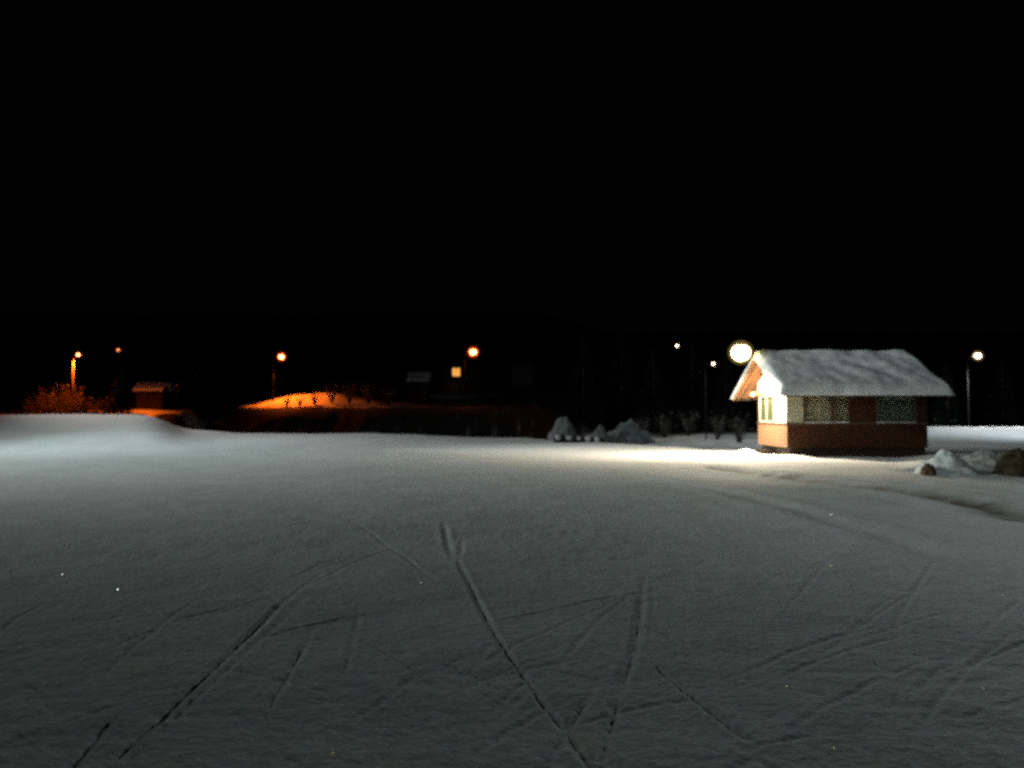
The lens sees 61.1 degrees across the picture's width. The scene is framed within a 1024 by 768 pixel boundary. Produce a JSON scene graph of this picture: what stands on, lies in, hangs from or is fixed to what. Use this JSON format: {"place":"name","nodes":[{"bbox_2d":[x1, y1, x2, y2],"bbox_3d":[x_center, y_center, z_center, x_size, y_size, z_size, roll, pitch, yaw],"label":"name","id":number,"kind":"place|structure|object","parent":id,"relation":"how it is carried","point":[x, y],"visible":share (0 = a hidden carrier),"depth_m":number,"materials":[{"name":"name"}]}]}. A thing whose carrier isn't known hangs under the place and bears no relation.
{"place":"outdoors","nodes":[
{"label":"outdoors","id":0,"kind":"place"},
{"bbox_2d":[0,313,1023,767],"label":"snow ground","id":1,"kind":"structure","parent":0,"point":[488,575],"depth_m":9.36,"materials":[{"name":"white snow"}]},
{"bbox_2d":[21,395,48,414],"bbox_3d":[-35.235,1.816,63.932,2.103,2.205,1.719,0,-2,0],"label":"shrub","id":2,"kind":"object","parent":1,"relation":"on","point":[31,410],"visible":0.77,"depth_m":63.92,"materials":[{"name":"brown plant"}]},
{"bbox_2d":[32,388,60,413],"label":"shrub","id":3,"kind":"object","parent":1,"relation":"on","point":[47,407],"visible":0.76,"depth_m":66.85,"materials":[{"name":"brown plant"}]},
{"bbox_2d":[46,392,71,413],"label":"shrub","id":4,"kind":"object","parent":1,"relation":"on","point":[59,411],"visible":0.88,"depth_m":65.96,"materials":[{"name":"brown plant"}]},
{"bbox_2d":[51,384,87,413],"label":"shrub","id":5,"kind":"object","parent":1,"relation":"on","point":[75,401],"visible":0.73,"depth_m":68.34,"materials":[{"name":"brown plant"}]},
{"bbox_2d":[71,353,79,413],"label":"street lamp","id":6,"kind":"object","parent":1,"relation":"on","point":[77,354],"visible":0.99,"depth_m":67.20,"materials":[{"name":"grey metal"}]},
{"bbox_2d":[73,393,93,413],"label":"shrub","id":7,"kind":"object","parent":1,"relation":"on","point":[84,409],"visible":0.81,"depth_m":65.80,"materials":[{"name":"brown plant"}]},
{"bbox_2d":[88,398,102,413],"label":"shrub","id":8,"kind":"object","parent":1,"relation":"on","point":[96,410],"visible":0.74,"depth_m":67.83,"materials":[{"name":"brown plant"}]},
{"bbox_2d":[96,396,113,413],"bbox_3d":[-30.341,1.821,65.036,1.556,1.995,1.903,0,-2,3],"label":"shrub","id":9,"kind":"object","parent":1,"relation":"on","point":[103,409],"visible":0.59,"depth_m":64.78,"materials":[{"name":"brown plant"}]},
{"bbox_2d":[103,354,134,413],"bbox_3d":[-28.907,0.385,64.021,2.408,5.209,2.379,0,-2,0],"label":"spruce tree","id":10,"kind":"object","parent":1,"relation":"on","point":[121,402],"visible":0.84,"depth_m":63.90,"materials":[{"name":"green plant"}]},
{"bbox_2d":[133,382,171,410],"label":"shed","id":11,"kind":"structure","parent":1,"relation":"on","point":[152,395],"depth_m":76.31,"materials":[{"name":"red wood"}]},
{"bbox_2d":[168,383,180,408],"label":"shed","id":12,"kind":"structure","parent":1,"relation":"on","point":[173,396],"depth_m":80.32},
{"bbox_2d":[272,353,283,401],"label":"street lamp","id":13,"kind":"object","parent":1,"relation":"on","point":[281,355],"visible":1,"depth_m":92.17,"materials":[{"name":"black metal"}]},
{"bbox_2d":[283,396,290,406],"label":"shrub","id":14,"kind":"object","parent":1,"relation":"on","point":[286,401],"visible":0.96,"depth_m":88.94,"materials":[{"name":"brown plant"}]},
{"bbox_2d":[296,395,303,406],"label":"shrub","id":15,"kind":"object","parent":1,"relation":"on","point":[300,403],"visible":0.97,"depth_m":87.91,"materials":[{"name":"brown plant"}]},
{"bbox_2d":[309,390,321,404],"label":"shrub","id":16,"kind":"object","parent":1,"relation":"on","point":[314,398],"visible":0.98,"depth_m":89.98,"materials":[{"name":"brown plant"}]},
{"bbox_2d":[325,384,340,403],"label":"shrub","id":17,"kind":"object","parent":1,"relation":"on","point":[331,394],"visible":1,"depth_m":90.89,"materials":[{"name":"brown plant"}]},
{"bbox_2d":[341,381,359,403],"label":"shrub","id":18,"kind":"object","parent":1,"relation":"on","point":[348,397],"visible":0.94,"depth_m":91.88,"materials":[{"name":"brown plant"}]},
{"bbox_2d":[361,381,377,403],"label":"shrub","id":19,"kind":"object","parent":1,"relation":"on","point":[368,396],"visible":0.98,"depth_m":92.92,"materials":[{"name":"brown plant"}]},
{"bbox_2d":[381,388,395,405],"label":"shrub","id":20,"kind":"object","parent":1,"relation":"on","point":[390,397],"visible":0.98,"depth_m":92.88,"materials":[{"name":"brown plant"}]},
{"bbox_2d":[407,372,431,400],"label":"house","id":21,"kind":"structure","parent":1,"relation":"on","point":[419,384],"depth_m":108.35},
{"bbox_2d":[440,356,484,383],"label":"house","id":22,"kind":"structure","parent":1,"relation":"on","point":[453,368],"depth_m":130.45,"materials":[{"name":"black paint"}]},
{"bbox_2d":[452,368,459,376],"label":"window","id":23,"kind":"structure","parent":22,"relation":"in","point":[455,371],"depth_m":130.43,"materials":[{"name":"orange glass"}]},
{"bbox_2d":[464,348,475,406],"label":"street lamp","id":24,"kind":"object","parent":1,"relation":"on","point":[472,351],"visible":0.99,"depth_m":92.14,"materials":[{"name":"black metal"}]},
{"bbox_2d":[511,360,534,384],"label":"house","id":25,"kind":"structure","parent":1,"relation":"on","point":[522,372],"depth_m":128.43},
{"bbox_2d":[62,514,1004,767],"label":"ice crystals","id":26,"kind":"object","parent":1,"relation":"on","point":[642,540],"visible":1,"depth_m":5.11,"materials":[{"name":"white ice"}]},
{"bbox_2d":[553,434,564,442],"bbox_3d":[2.765,3.225,50.401,0.690,0.674,0.671,1,-2,-17],"label":"stone post","id":27,"kind":"object","parent":1,"relation":"on","point":[559,438],"visible":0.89,"depth_m":50.15,"materials":[{"name":"grey stone"}]},
{"bbox_2d":[547,416,577,439],"bbox_3d":[3.399,3.678,56.953,3.392,3.120,2.705,0,-2,0],"label":"snow pile","id":28,"kind":"object","parent":1,"relation":"on","point":[563,426],"visible":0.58,"depth_m":56.51,"materials":[{"name":"white snow"}]},
{"bbox_2d":[565,435,575,442],"bbox_3d":[3.417,3.257,50.398,0.691,0.588,0.674,1,-2,-16],"label":"stone post","id":29,"kind":"object","parent":1,"relation":"on","point":[570,438],"visible":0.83,"depth_m":50.14,"materials":[{"name":"grey stone"}]},
{"bbox_2d":[576,436,584,442],"bbox_3d":[3.970,3.275,50.413,0.692,0.499,0.664,2,-3,-38],"label":"stone post","id":30,"kind":"object","parent":1,"relation":"on","point":[580,439],"visible":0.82,"depth_m":50.14,"materials":[{"name":"grey stone"}]},
{"bbox_2d":[585,436,593,441],"bbox_3d":[4.503,3.262,50.398,0.690,0.476,0.674,1,-2,-17],"label":"stone post","id":31,"kind":"object","parent":1,"relation":"on","point":[589,439],"visible":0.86,"depth_m":50.12,"materials":[{"name":"grey stone"}]},
{"bbox_2d":[594,436,604,442],"bbox_3d":[5.030,3.282,50.398,0.690,0.496,0.672,1,-2,-17],"label":"stone post","id":32,"kind":"object","parent":1,"relation":"on","point":[598,439],"visible":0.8,"depth_m":50.13,"materials":[{"name":"grey stone"}]},
{"bbox_2d":[591,424,612,442],"bbox_3d":[5.820,3.604,57.930,2.097,1.862,2.192,0,-2,0],"label":"snow pile","id":33,"kind":"object","parent":1,"relation":"on","point":[599,431],"visible":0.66,"depth_m":57.52,"materials":[{"name":"white snow"}]},
{"bbox_2d":[607,419,654,444],"bbox_3d":[8.028,3.353,59.918,4.368,1.915,2.878,0,-2,0],"label":"snow pile","id":34,"kind":"object","parent":1,"relation":"on","point":[630,432],"visible":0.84,"depth_m":59.26,"materials":[{"name":"white snow"}]},
{"bbox_2d":[633,414,654,431],"bbox_3d":[9.677,3.208,63.992,1.643,1.983,1.384,1,-2,-22],"label":"shrub","id":35,"kind":"object","parent":1,"relation":"on","point":[644,428],"visible":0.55,"depth_m":63.85,"materials":[{"name":"brown plant"}]},
{"bbox_2d":[652,409,677,437],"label":"shrub","id":36,"kind":"object","parent":1,"relation":"on","point":[664,432],"visible":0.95,"depth_m":65.84,"materials":[{"name":"brown plant"}]},
{"bbox_2d":[670,344,677,413],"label":"street lamp","id":37,"kind":"object","parent":1,"relation":"on","point":[670,374],"visible":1,"depth_m":118.23,"materials":[{"name":"black metal"}]},
{"bbox_2d":[675,410,699,435],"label":"shrub","id":38,"kind":"object","parent":1,"relation":"on","point":[692,422],"visible":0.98,"depth_m":65.80,"materials":[{"name":"brown plant"}]},
{"bbox_2d":[705,362,714,440],"bbox_3d":[14.287,1.269,62.541,0.353,5.744,1.465,0,-2,-11],"label":"street lamp","id":39,"kind":"object","parent":1,"relation":"on","point":[713,363],"visible":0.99,"depth_m":63.11,"materials":[{"name":"black metal"}]},
{"bbox_2d":[706,411,730,438],"bbox_3d":[15.184,3.103,64.004,1.825,2.203,1.538,1,-2,-23],"label":"shrub","id":40,"kind":"object","parent":1,"relation":"on","point":[717,432],"visible":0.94,"depth_m":63.82,"materials":[{"name":"plant"}]},
{"bbox_2d":[707,354,743,433],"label":"spruce tree","id":41,"kind":"object","parent":1,"relation":"on","point":[723,403],"visible":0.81,"depth_m":69.84,"materials":[{"name":"green plant"}]},
{"bbox_2d":[728,413,753,442],"bbox_3d":[15.732,3.010,59.973,1.664,2.324,1.747,2,-3,-43],"label":"shrub","id":42,"kind":"object","parent":1,"relation":"on","point":[739,435],"visible":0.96,"depth_m":59.82,"materials":[{"name":"brown plant"}]},
{"bbox_2d":[755,449,772,454],"bbox_3d":[9.995,2.743,34.923,0.550,0.200,1.400,0,-2,0],"label":"doorstep","id":43,"kind":"object","parent":1,"relation":"on","point":[764,451],"visible":0.75,"depth_m":34.28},
{"bbox_2d":[730,349,954,456],"bbox_3d":[12.659,0.871,34.428,6.212,4.496,7.175,0,-2,0],"label":"wooden hut","id":44,"kind":"object","parent":1,"relation":"on","point":[839,403],"visible":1,"depth_m":32.46,"materials":[{"name":"white paint"}]},
{"bbox_2d":[731,343,753,360],"bbox_3d":[9.073,-1.244,34.419,1.011,0.989,1.011,-2,-3,37],"label":"floodlight","id":45,"kind":"object","parent":44,"relation":"attached to","point":[740,352],"visible":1,"depth_m":34.17,"materials":[{"name":"white glass"}]},
{"bbox_2d":[759,395,773,421],"bbox_3d":[10.320,0.993,35.077,0.110,1.080,1.980,0,-2,0],"label":"window","id":46,"kind":"structure","parent":44,"relation":"in","point":[766,402],"depth_m":35.09,"materials":[{"name":"white glass"}]},
{"bbox_2d":[805,397,832,422],"bbox_3d":[11.470,0.902,32.484,1.020,1.091,0.160,0,-2,0],"label":"window","id":47,"kind":"structure","parent":44,"relation":"in","point":[817,409],"depth_m":32.55,"materials":[{"name":"grey glass"}]},
{"bbox_2d":[834,397,849,422],"bbox_3d":[12.320,0.902,32.484,0.560,1.091,0.160,0,-2,0],"label":"window","id":48,"kind":"structure","parent":44,"relation":"in","point":[841,404],"depth_m":32.55,"materials":[{"name":"grey glass"}]},
{"bbox_2d":[876,397,916,422],"bbox_3d":[14.350,0.902,32.484,1.480,1.091,0.160,0,-2,0],"label":"window","id":49,"kind":"structure","parent":44,"relation":"in","point":[888,409],"depth_m":32.55,"materials":[{"name":"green glass"}]},
{"bbox_2d":[920,463,936,475],"bbox_3d":[10.852,2.272,22.619,0.389,0.440,0.509,0,-2,0],"label":"rock","id":50,"kind":"object","parent":1,"relation":"on","point":[927,469],"visible":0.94,"depth_m":22.49,"materials":[{"name":"brown stone"}]},
{"bbox_2d":[913,449,979,475],"bbox_3d":[11.571,2.100,23.162,1.696,0.737,1.590,0,-2,0],"label":"snow pile","id":51,"kind":"object","parent":1,"relation":"on","point":[946,462],"visible":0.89,"depth_m":22.75,"materials":[{"name":"white snow"}]},
{"bbox_2d":[930,363,966,426],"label":"spruce tree","id":52,"kind":"object","parent":1,"relation":"on","point":[948,412],"visible":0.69,"depth_m":71.85,"materials":[{"name":"green plant"}]},
{"bbox_2d":[967,352,980,426],"bbox_3d":[33.323,1.042,62.686,0.792,6.840,2.156,0,-2,0],"label":"street lamp","id":53,"kind":"object","parent":1,"relation":"on","point":[977,355],"visible":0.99,"depth_m":63.63,"materials":[{"name":"black metal"}]},
{"bbox_2d":[961,450,1002,467],"bbox_3d":[13.487,2.139,24.532,2.159,0.541,1.517,0,-2,0],"label":"snow pile","id":54,"kind":"object","parent":1,"relation":"on","point":[984,459],"visible":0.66,"depth_m":24.25,"materials":[{"name":"white snow"}]},
{"bbox_2d":[983,359,1021,426],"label":"spruce tree","id":55,"kind":"object","parent":1,"relation":"on","point":[1004,404],"visible":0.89,"depth_m":75.84,"materials":[{"name":"green plant"}]},
{"bbox_2d":[994,448,1023,476],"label":"rock","id":56,"kind":"object","parent":1,"relation":"on","point":[1010,463],"visible":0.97,"depth_m":22.30,"materials":[{"name":"stone"}]},
{"bbox_2d":[0,0,1023,331],"label":"sky","id":57,"kind":"structure","parent":0,"point":[604,165],"materials":[{"name":"black"}]}
]}

